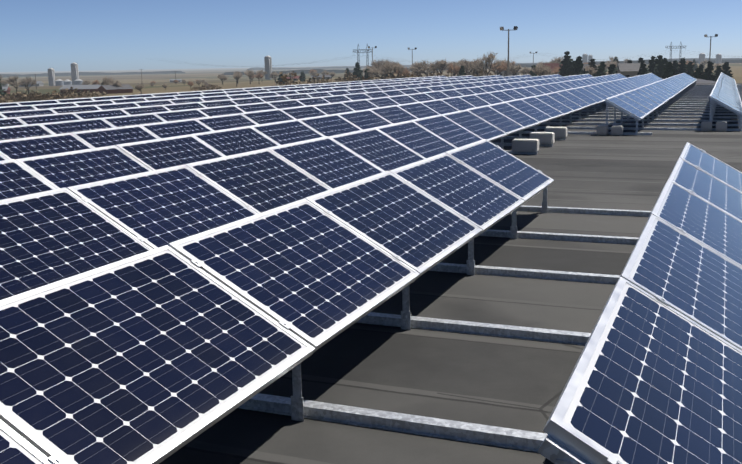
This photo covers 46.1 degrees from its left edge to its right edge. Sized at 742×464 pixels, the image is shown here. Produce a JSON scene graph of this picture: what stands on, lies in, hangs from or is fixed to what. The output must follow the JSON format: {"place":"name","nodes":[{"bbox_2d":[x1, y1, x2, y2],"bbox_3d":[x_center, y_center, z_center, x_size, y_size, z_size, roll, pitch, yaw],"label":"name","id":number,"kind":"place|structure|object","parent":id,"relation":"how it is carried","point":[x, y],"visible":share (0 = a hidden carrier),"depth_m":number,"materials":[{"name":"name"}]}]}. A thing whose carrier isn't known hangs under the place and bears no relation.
{"place":"outdoors","nodes":[
{"label":"outdoors","id":0,"kind":"place"},
{"bbox_2d":[0,62,741,102],"bbox_3d":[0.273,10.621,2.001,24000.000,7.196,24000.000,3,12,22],"label":"ground","id":1,"kind":"structure","parent":0,"point":[208,75],"depth_m":974.71,"materials":[{"name":"beige soil"}]},
{"bbox_2d":[0,79,6,95],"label":"conifer tree","id":2,"kind":"object","parent":1,"relation":"on","point":[2,93],"visible":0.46,"depth_m":244.76,"materials":[{"name":"green plant"}]},
{"bbox_2d":[0,95,9,102],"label":"bush","id":3,"kind":"object","parent":1,"relation":"on","point":[3,99],"visible":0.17,"depth_m":160.96,"materials":[{"name":"brown plant"}]},
{"bbox_2d":[2,86,10,93],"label":"building","id":4,"kind":"structure","parent":1,"relation":"on","point":[7,89],"depth_m":326.47,"materials":[{"name":"grey"}]},
{"bbox_2d":[0,92,24,99],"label":"bush","id":5,"kind":"object","parent":1,"relation":"on","point":[5,96],"visible":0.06,"depth_m":237.39,"materials":[{"name":"brown plant"}]},
{"bbox_2d":[5,75,21,91],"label":"bare tree","id":6,"kind":"object","parent":1,"relation":"on","point":[12,81],"visible":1,"depth_m":292.71,"materials":[{"name":"brown plant"}]},
{"bbox_2d":[7,93,43,101],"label":"bush","id":7,"kind":"object","parent":1,"relation":"on","point":[22,98],"visible":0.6,"depth_m":210.68,"materials":[{"name":"brown plant"}]},
{"bbox_2d":[5,89,45,100],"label":"bush","id":8,"kind":"object","parent":1,"relation":"on","point":[16,95],"visible":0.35,"depth_m":223.77,"materials":[{"name":"brown plant"}]},
{"bbox_2d":[19,74,37,93],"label":"bare tree","id":9,"kind":"object","parent":1,"relation":"on","point":[26,81],"visible":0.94,"depth_m":304.60,"materials":[{"name":"brown plant"}]},
{"bbox_2d":[19,81,43,86],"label":"farm barn","id":10,"kind":"structure","parent":1,"relation":"on","point":[39,83],"depth_m":723.04,"materials":[{"name":"grey"}]},
{"bbox_2d":[30,90,70,100],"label":"bush","id":11,"kind":"object","parent":1,"relation":"on","point":[48,97],"visible":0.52,"depth_m":182.12,"materials":[{"name":"brown plant"}]},
{"bbox_2d":[48,68,54,85],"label":"farm silo","id":12,"kind":"object","parent":1,"relation":"on","point":[51,76],"visible":0.96,"depth_m":738.65,"materials":[{"name":"metal"}]},
{"bbox_2d":[55,79,63,85],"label":"grain bin","id":13,"kind":"object","parent":1,"relation":"on","point":[59,82],"visible":0.96,"depth_m":731.87,"materials":[{"name":"metal"}]},
{"bbox_2d":[63,79,71,84],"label":"grain bin","id":14,"kind":"object","parent":1,"relation":"on","point":[67,82],"visible":0.71,"depth_m":738.51,"materials":[{"name":"metal"}]},
{"bbox_2d":[46,87,93,98],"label":"bush","id":15,"kind":"object","parent":1,"relation":"on","point":[73,95],"visible":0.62,"depth_m":214.42,"materials":[{"name":"brown plant"}]},
{"bbox_2d":[71,62,78,84],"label":"farm silo","id":16,"kind":"object","parent":1,"relation":"on","point":[74,71],"visible":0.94,"depth_m":757.73,"materials":[{"name":"metal"}]},
{"bbox_2d":[74,78,82,84],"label":"grain bin","id":17,"kind":"object","parent":1,"relation":"on","point":[78,81],"visible":0.67,"depth_m":736.33,"materials":[{"name":"metal"}]},
{"bbox_2d":[59,85,100,92],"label":"red barn","id":18,"kind":"structure","parent":1,"relation":"on","point":[86,88],"depth_m":306.59,"materials":[{"name":"grey metal"}]},
{"bbox_2d":[76,90,106,96],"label":"bush","id":19,"kind":"object","parent":1,"relation":"on","point":[96,94],"visible":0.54,"depth_m":245.58,"materials":[{"name":"brown plant"}]},
{"bbox_2d":[98,75,114,84],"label":"bare tree","id":20,"kind":"object","parent":1,"relation":"on","point":[105,81],"visible":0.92,"depth_m":294.82,"materials":[{"name":"brown plant"}]},
{"bbox_2d":[97,84,132,93],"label":"red barn","id":21,"kind":"structure","parent":1,"relation":"on","point":[115,89],"depth_m":282.15,"materials":[{"name":"grey"}]},
{"bbox_2d":[109,80,122,86],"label":"bare tree","id":22,"kind":"object","parent":1,"relation":"on","point":[116,83],"visible":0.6,"depth_m":283.55,"materials":[{"name":"brown plant"}]},
{"bbox_2d":[133,83,144,93],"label":"bare tree","id":23,"kind":"object","parent":1,"relation":"on","point":[139,87],"visible":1,"depth_m":262.72,"materials":[{"name":"brown plant"}]},
{"bbox_2d":[191,84,221,89],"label":"bush","id":24,"kind":"object","parent":1,"relation":"on","point":[218,87],"visible":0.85,"depth_m":291.43,"materials":[{"name":"brown plant"}]},
{"bbox_2d":[218,74,228,83],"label":"bare tree","id":25,"kind":"object","parent":1,"relation":"on","point":[223,77],"visible":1,"depth_m":409.91,"materials":[{"name":"brown plant"}]},
{"bbox_2d":[233,73,241,86],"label":"bare tree","id":26,"kind":"object","parent":1,"relation":"on","point":[237,76],"visible":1,"depth_m":351.21,"materials":[{"name":"brown plant"}]},
{"bbox_2d":[244,69,254,83],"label":"bare tree","id":27,"kind":"object","parent":1,"relation":"on","point":[248,73],"visible":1,"depth_m":403.33,"materials":[{"name":"brown plant"}]},
{"bbox_2d":[254,72,263,78],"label":"bare tree","id":28,"kind":"object","parent":1,"relation":"on","point":[259,75],"visible":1,"depth_m":393.71,"materials":[{"name":"brown plant"}]},
{"bbox_2d":[255,70,267,75],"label":"tree","id":29,"kind":"object","parent":1,"relation":"on","point":[262,72],"visible":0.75,"depth_m":488.63,"materials":[{"name":"brown plant"}]},
{"bbox_2d":[264,56,271,79],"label":"tall silo","id":30,"kind":"object","parent":1,"relation":"on","point":[268,63],"visible":0.9,"depth_m":680.84,"materials":[{"name":"concrete"}]},
{"bbox_2d":[270,72,277,79],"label":"bare tree","id":31,"kind":"object","parent":1,"relation":"on","point":[273,74],"visible":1,"depth_m":451.06,"materials":[{"name":"brown plant"}]},
{"bbox_2d":[275,74,284,83],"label":"conifer tree","id":32,"kind":"object","parent":1,"relation":"on","point":[279,79],"visible":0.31,"depth_m":391.60,"materials":[{"name":"green plant"}]},
{"bbox_2d":[274,71,304,85],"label":"bush","id":33,"kind":"object","parent":1,"relation":"on","point":[287,80],"visible":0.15,"depth_m":173.88,"materials":[{"name":"brown plant"}]},
{"bbox_2d":[286,76,299,80],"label":"house","id":34,"kind":"structure","parent":1,"relation":"on","point":[296,78],"depth_m":506.38,"materials":[{"name":"brown"}]},
{"bbox_2d":[299,71,305,81],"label":"conifer tree","id":35,"kind":"object","parent":1,"relation":"on","point":[303,78],"visible":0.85,"depth_m":459.66,"materials":[{"name":"green plant"}]},
{"bbox_2d":[305,74,324,83],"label":"bush","id":36,"kind":"object","parent":1,"relation":"on","point":[309,81],"visible":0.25,"depth_m":238.73,"materials":[{"name":"brown plant"}]},
{"bbox_2d":[311,75,330,78],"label":"house","id":37,"kind":"structure","parent":1,"relation":"on","point":[326,76],"depth_m":547.24,"materials":[{"name":"grey"}]},
{"bbox_2d":[322,73,331,82],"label":"bush","id":38,"kind":"object","parent":1,"relation":"on","point":[327,79],"visible":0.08,"depth_m":244.55,"materials":[{"name":"brown plant"}]},
{"bbox_2d":[333,70,359,81],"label":"bush","id":39,"kind":"object","parent":1,"relation":"on","point":[347,75],"visible":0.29,"depth_m":293.23,"materials":[{"name":"brown plant"}]},
{"bbox_2d":[345,75,367,81],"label":"bush","id":40,"kind":"object","parent":1,"relation":"on","point":[349,78],"visible":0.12,"depth_m":195.22,"materials":[{"name":"brown plant"}]},
{"bbox_2d":[352,62,362,80],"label":"conifer tree","id":41,"kind":"object","parent":1,"relation":"on","point":[358,72],"visible":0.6,"depth_m":336.25,"materials":[{"name":"green plant"}]},
{"bbox_2d":[353,44,371,67],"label":"pylon","id":42,"kind":"object","parent":1,"relation":"on","point":[367,52],"visible":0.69,"depth_m":1125.55,"materials":[{"name":"grey metal"}]},
{"bbox_2d":[152,55,368,66],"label":"power lines","id":43,"kind":"object","parent":42,"relation":"attached to","point":[283,65],"visible":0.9,"depth_m":1251.37,"materials":[{"name":"grey metal"}]},
{"bbox_2d":[362,68,372,80],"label":"conifer tree","id":44,"kind":"object","parent":1,"relation":"on","point":[366,72],"visible":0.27,"depth_m":319.25,"materials":[{"name":"green plant"}]},
{"bbox_2d":[0,58,741,76],"bbox_3d":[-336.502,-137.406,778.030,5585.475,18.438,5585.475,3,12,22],"label":"hills","id":45,"kind":"structure","parent":1,"relation":"on","point":[712,60],"depth_m":2132.70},
{"bbox_2d":[363,63,381,72],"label":"tree","id":46,"kind":"object","parent":1,"relation":"on","point":[368,66],"visible":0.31,"depth_m":359.07,"materials":[{"name":"brown plant"}]},
{"bbox_2d":[370,59,387,77],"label":"tree","id":47,"kind":"object","parent":1,"relation":"on","point":[378,62],"visible":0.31,"depth_m":376.10,"materials":[{"name":"brown plant"}]},
{"bbox_2d":[366,62,392,78],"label":"bare tree","id":48,"kind":"object","parent":1,"relation":"on","point":[373,72],"visible":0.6,"depth_m":287.03,"materials":[{"name":"brown plant"}]},
{"bbox_2d":[380,59,404,77],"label":"bare tree","id":49,"kind":"object","parent":1,"relation":"on","point":[395,67],"visible":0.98,"depth_m":275.62,"materials":[{"name":"brown plant"}]},
{"bbox_2d":[395,67,409,76],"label":"bare tree","id":50,"kind":"object","parent":1,"relation":"on","point":[406,72],"visible":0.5,"depth_m":288.61,"materials":[{"name":"brown plant"}]},
{"bbox_2d":[408,61,421,70],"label":"tree","id":51,"kind":"object","parent":1,"relation":"on","point":[414,66],"visible":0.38,"depth_m":415.85,"materials":[{"name":"brown plant"}]},
{"bbox_2d":[408,72,424,77],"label":"bush","id":52,"kind":"object","parent":1,"relation":"on","point":[416,75],"visible":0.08,"depth_m":274.74,"materials":[{"name":"brown plant"}]},
{"bbox_2d":[412,60,430,76],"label":"bare tree","id":53,"kind":"object","parent":1,"relation":"on","point":[424,66],"visible":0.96,"depth_m":313.93,"materials":[{"name":"brown plant"}]},
{"bbox_2d":[426,63,438,73],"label":"tree","id":54,"kind":"object","parent":1,"relation":"on","point":[430,70],"visible":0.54,"depth_m":356.61,"materials":[{"name":"brown plant"}]},
{"bbox_2d":[428,70,449,76],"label":"bush","id":55,"kind":"object","parent":1,"relation":"on","point":[448,72],"visible":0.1,"depth_m":249.28,"materials":[{"name":"brown plant"}]},
{"bbox_2d":[431,59,450,73],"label":"bare tree","id":56,"kind":"object","parent":1,"relation":"on","point":[442,64],"visible":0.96,"depth_m":305.41,"materials":[{"name":"brown plant"}]},
{"bbox_2d":[159,83,741,463],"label":"building roof","id":57,"kind":"structure","parent":1,"relation":"on","point":[513,383],"depth_m":5.78,"materials":[{"name":"grey concrete"}]},
{"bbox_2d":[0,72,741,463],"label":"solar array","id":58,"kind":"object","parent":57,"relation":"on","point":[178,270],"visible":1,"depth_m":5.69,"materials":[{"name":"glass"}]},
{"bbox_2d":[512,139,538,151],"bbox_3d":[3.084,-1.730,17.367,0.506,0.242,0.264,3,12,22],"label":"ballast block","id":59,"kind":"object","parent":57,"relation":"on","point":[525,145],"depth_m":17.25,"materials":[{"name":"concrete"}]},
{"bbox_2d":[530,132,554,143],"bbox_3d":[3.709,-2.034,18.885,0.503,0.243,0.265,3,12,22],"label":"ballast block","id":60,"kind":"object","parent":57,"relation":"on","point":[546,137],"depth_m":18.76,"materials":[{"name":"concrete"}]},
{"bbox_2d":[544,127,566,137],"bbox_3d":[4.330,-2.336,20.406,0.505,0.244,0.264,3,12,22],"label":"ballast block","id":61,"kind":"object","parent":57,"relation":"on","point":[560,132],"depth_m":20.27,"materials":[{"name":"concrete"}]},
{"bbox_2d":[596,125,607,135],"bbox_3d":[5.685,-2.496,21.398,0.266,0.244,0.238,3,12,22],"label":"ballast block","id":62,"kind":"object","parent":57,"relation":"on","point":[601,130],"depth_m":21.30,"materials":[{"name":"concrete"}]},
{"bbox_2d":[611,125,622,135],"bbox_3d":[6.009,-2.476,21.268,0.266,0.244,0.245,3,12,22],"label":"ballast block","id":63,"kind":"object","parent":57,"relation":"on","point":[616,130],"depth_m":21.17,"materials":[{"name":"concrete"}]},
{"bbox_2d":[701,121,711,131],"bbox_3d":[8.489,-2.670,22.046,0.266,0.245,0.239,3,12,22],"label":"ballast block","id":64,"kind":"object","parent":57,"relation":"on","point":[706,125],"depth_m":21.94,"materials":[{"name":"concrete"}]},
{"bbox_2d":[716,121,726,131],"bbox_3d":[8.816,-2.653,21.920,0.266,0.242,0.243,3,12,22],"label":"ballast block","id":65,"kind":"object","parent":57,"relation":"on","point":[721,126],"depth_m":21.82,"materials":[{"name":"concrete"}]},
{"bbox_2d":[446,63,460,76],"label":"bare tree","id":66,"kind":"object","parent":1,"relation":"on","point":[455,69],"visible":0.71,"depth_m":308.54,"materials":[{"name":"brown plant"}]},
{"bbox_2d":[453,58,468,72],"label":"tree","id":67,"kind":"object","parent":1,"relation":"on","point":[464,61],"visible":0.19,"depth_m":399.46,"materials":[{"name":"brown plant"}]},
{"bbox_2d":[457,66,466,75],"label":"conifer tree","id":68,"kind":"object","parent":1,"relation":"on","point":[461,71],"visible":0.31,"depth_m":283.65,"materials":[{"name":"green plant"}]},
{"bbox_2d":[456,60,472,73],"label":"bare tree","id":69,"kind":"object","parent":1,"relation":"on","point":[466,67],"visible":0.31,"depth_m":308.60,"materials":[{"name":"brown plant"}]},
{"bbox_2d":[467,58,484,76],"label":"bare tree","id":70,"kind":"object","parent":1,"relation":"on","point":[473,64],"visible":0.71,"depth_m":296.88,"materials":[{"name":"brown plant"}]},
{"bbox_2d":[472,68,496,75],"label":"bush","id":71,"kind":"object","parent":1,"relation":"on","point":[490,74],"visible":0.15,"depth_m":310.08,"materials":[{"name":"brown plant"}]},
{"bbox_2d":[474,51,502,75],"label":"bare tree","id":72,"kind":"object","parent":1,"relation":"on","point":[489,58],"visible":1,"depth_m":288.13,"materials":[{"name":"brown plant"}]},
{"bbox_2d":[487,61,506,74],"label":"bare tree","id":73,"kind":"object","parent":1,"relation":"on","point":[500,68],"visible":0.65,"depth_m":302.35,"materials":[{"name":"brown plant"}]},
{"bbox_2d":[502,59,514,76],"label":"tree","id":74,"kind":"object","parent":1,"relation":"on","point":[506,68],"visible":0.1,"depth_m":385.73,"materials":[{"name":"brown plant"}]},
{"bbox_2d":[500,26,517,75],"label":"light pole","id":75,"kind":"object","parent":1,"relation":"on","point":[514,28],"visible":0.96,"depth_m":217.21,"materials":[{"name":"grey metal"}]},
{"bbox_2d":[498,66,520,76],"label":"house","id":76,"kind":"structure","parent":1,"relation":"on","point":[510,74],"depth_m":404.62,"materials":[{"name":"grey"}]},
{"bbox_2d":[509,63,521,75],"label":"bare tree","id":77,"kind":"object","parent":1,"relation":"on","point":[514,69],"visible":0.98,"depth_m":305.00,"materials":[{"name":"brown plant"}]},
{"bbox_2d":[519,66,530,74],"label":"bush","id":78,"kind":"object","parent":1,"relation":"on","point":[525,71],"visible":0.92,"depth_m":333.06,"materials":[{"name":"brown plant"}]},
{"bbox_2d":[529,64,536,76],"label":"conifer tree","id":79,"kind":"object","parent":1,"relation":"on","point":[531,72],"visible":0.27,"depth_m":305.30,"materials":[{"name":"green plant"}]},
{"bbox_2d":[531,62,552,75],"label":"bush","id":80,"kind":"object","parent":1,"relation":"on","point":[546,69],"visible":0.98,"depth_m":248.19,"materials":[{"name":"brown plant"}]},
{"bbox_2d":[543,63,562,75],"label":"red house","id":81,"kind":"structure","parent":1,"relation":"on","point":[552,65],"depth_m":311.49,"materials":[{"name":"brown"}]},
{"bbox_2d":[551,65,561,74],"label":"bush","id":82,"kind":"object","parent":1,"relation":"on","point":[556,71],"visible":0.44,"depth_m":276.04,"materials":[{"name":"brown plant"}]},
{"bbox_2d":[550,56,563,62],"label":"tree","id":83,"kind":"object","parent":1,"relation":"on","point":[557,60],"visible":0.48,"depth_m":396.81,"materials":[{"name":"brown plant"}]},
{"bbox_2d":[558,51,574,76],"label":"conifer tree","id":84,"kind":"object","parent":1,"relation":"on","point":[566,62],"visible":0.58,"depth_m":263.47,"materials":[{"name":"green plant"}]},
{"bbox_2d":[567,56,588,74],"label":"conifer tree","id":85,"kind":"object","parent":1,"relation":"on","point":[578,67],"visible":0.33,"depth_m":234.09,"materials":[{"name":"green plant"}]},
{"bbox_2d":[582,54,587,63],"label":"distant tank","id":86,"kind":"object","parent":1,"relation":"on","point":[585,58],"visible":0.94,"depth_m":1426.66,"materials":[{"name":"concrete"}]},
{"bbox_2d":[583,66,597,74],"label":"bush","id":87,"kind":"object","parent":1,"relation":"on","point":[590,70],"visible":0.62,"depth_m":244.89,"materials":[{"name":"brown plant"}]},
{"bbox_2d":[588,59,596,76],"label":"conifer tree","id":88,"kind":"object","parent":1,"relation":"on","point":[592,63],"visible":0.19,"depth_m":247.73,"materials":[{"name":"green plant"}]},
{"bbox_2d":[595,61,606,76],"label":"conifer tree","id":89,"kind":"object","parent":1,"relation":"on","point":[601,71],"visible":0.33,"depth_m":241.67,"materials":[{"name":"green plant"}]},
{"bbox_2d":[607,64,617,74],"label":"conifer tree","id":90,"kind":"object","parent":1,"relation":"on","point":[612,68],"visible":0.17,"depth_m":216.46,"materials":[{"name":"green plant"}]},
{"bbox_2d":[616,63,646,77],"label":"white house","id":91,"kind":"structure","parent":1,"relation":"on","point":[627,70],"depth_m":216.70,"materials":[{"name":"grey"}]},
{"bbox_2d":[637,62,648,75],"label":"conifer tree","id":92,"kind":"object","parent":1,"relation":"on","point":[643,69],"visible":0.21,"depth_m":207.59,"materials":[{"name":"green plant"}]},
{"bbox_2d":[648,56,660,76],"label":"conifer tree","id":93,"kind":"object","parent":1,"relation":"on","point":[652,66],"visible":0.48,"depth_m":244.65,"materials":[{"name":"green plant"}]},
{"bbox_2d":[655,55,664,76],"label":"conifer tree","id":94,"kind":"object","parent":1,"relation":"on","point":[660,60],"visible":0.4,"depth_m":250.07,"materials":[{"name":"green plant"}]},
{"bbox_2d":[662,58,667,71],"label":"conifer tree","id":95,"kind":"object","parent":1,"relation":"on","point":[665,61],"visible":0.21,"depth_m":254.00,"materials":[{"name":"green plant"}]},
{"bbox_2d":[660,61,675,78],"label":"conifer tree","id":96,"kind":"object","parent":1,"relation":"on","point":[669,70],"visible":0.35,"depth_m":210.79,"materials":[{"name":"green plant"}]},
{"bbox_2d":[665,42,685,61],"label":"pylon","id":97,"kind":"object","parent":1,"relation":"on","point":[670,48],"visible":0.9,"depth_m":1389.85,"materials":[{"name":"grey metal"}]},
{"bbox_2d":[673,60,681,74],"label":"conifer tree","id":98,"kind":"object","parent":1,"relation":"on","point":[675,64],"visible":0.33,"depth_m":258.07,"materials":[{"name":"green plant"}]},
{"bbox_2d":[676,57,689,74],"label":"conifer tree","id":99,"kind":"object","parent":1,"relation":"on","point":[682,65],"visible":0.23,"depth_m":249.25,"materials":[{"name":"green plant"}]},
{"bbox_2d":[685,61,694,76],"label":"conifer tree","id":100,"kind":"object","parent":1,"relation":"on","point":[690,68],"visible":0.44,"depth_m":270.20,"materials":[{"name":"green plant"}]},
{"bbox_2d":[693,59,697,70],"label":"conifer tree","id":101,"kind":"object","parent":1,"relation":"on","point":[696,65],"visible":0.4,"depth_m":563.93,"materials":[{"name":"green plant"}]},
{"bbox_2d":[691,67,706,79],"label":"conifer tree","id":102,"kind":"object","parent":1,"relation":"on","point":[697,74],"visible":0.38,"depth_m":206.21,"materials":[{"name":"green plant"}]},
{"bbox_2d":[698,53,704,63],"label":"distant tank","id":103,"kind":"object","parent":1,"relation":"on","point":[701,57],"visible":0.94,"depth_m":1283.01,"materials":[{"name":"concrete"}]},
{"bbox_2d":[695,78,715,82],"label":"roof parapet","id":104,"kind":"structure","parent":1,"relation":"on","point":[702,81],"depth_m":109.24,"materials":[{"name":"grey concrete"}]},
{"bbox_2d":[703,61,716,81],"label":"conifer tree","id":105,"kind":"object","parent":1,"relation":"on","point":[709,73],"visible":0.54,"depth_m":211.41,"materials":[{"name":"green plant"}]},
{"bbox_2d":[704,34,717,60],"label":"light pole","id":106,"kind":"object","parent":1,"relation":"on","point":[705,35],"visible":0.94,"depth_m":301.40,"materials":[{"name":"metal"}]},
{"bbox_2d":[713,66,722,80],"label":"conifer tree","id":107,"kind":"object","parent":1,"relation":"on","point":[717,71],"visible":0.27,"depth_m":246.17,"materials":[{"name":"green plant"}]},
{"bbox_2d":[716,54,721,63],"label":"distant tank","id":108,"kind":"object","parent":1,"relation":"on","point":[718,58],"visible":0.94,"depth_m":1275.66,"materials":[{"name":"concrete"}]},
{"bbox_2d":[721,62,732,77],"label":"conifer tree","id":109,"kind":"object","parent":1,"relation":"on","point":[726,68],"visible":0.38,"depth_m":246.31,"materials":[{"name":"green plant"}]},
{"bbox_2d":[0,0,741,71],"label":"sky","id":110,"kind":"structure","parent":0,"point":[36,35],"materials":[{"name":"blue"}]}
]}

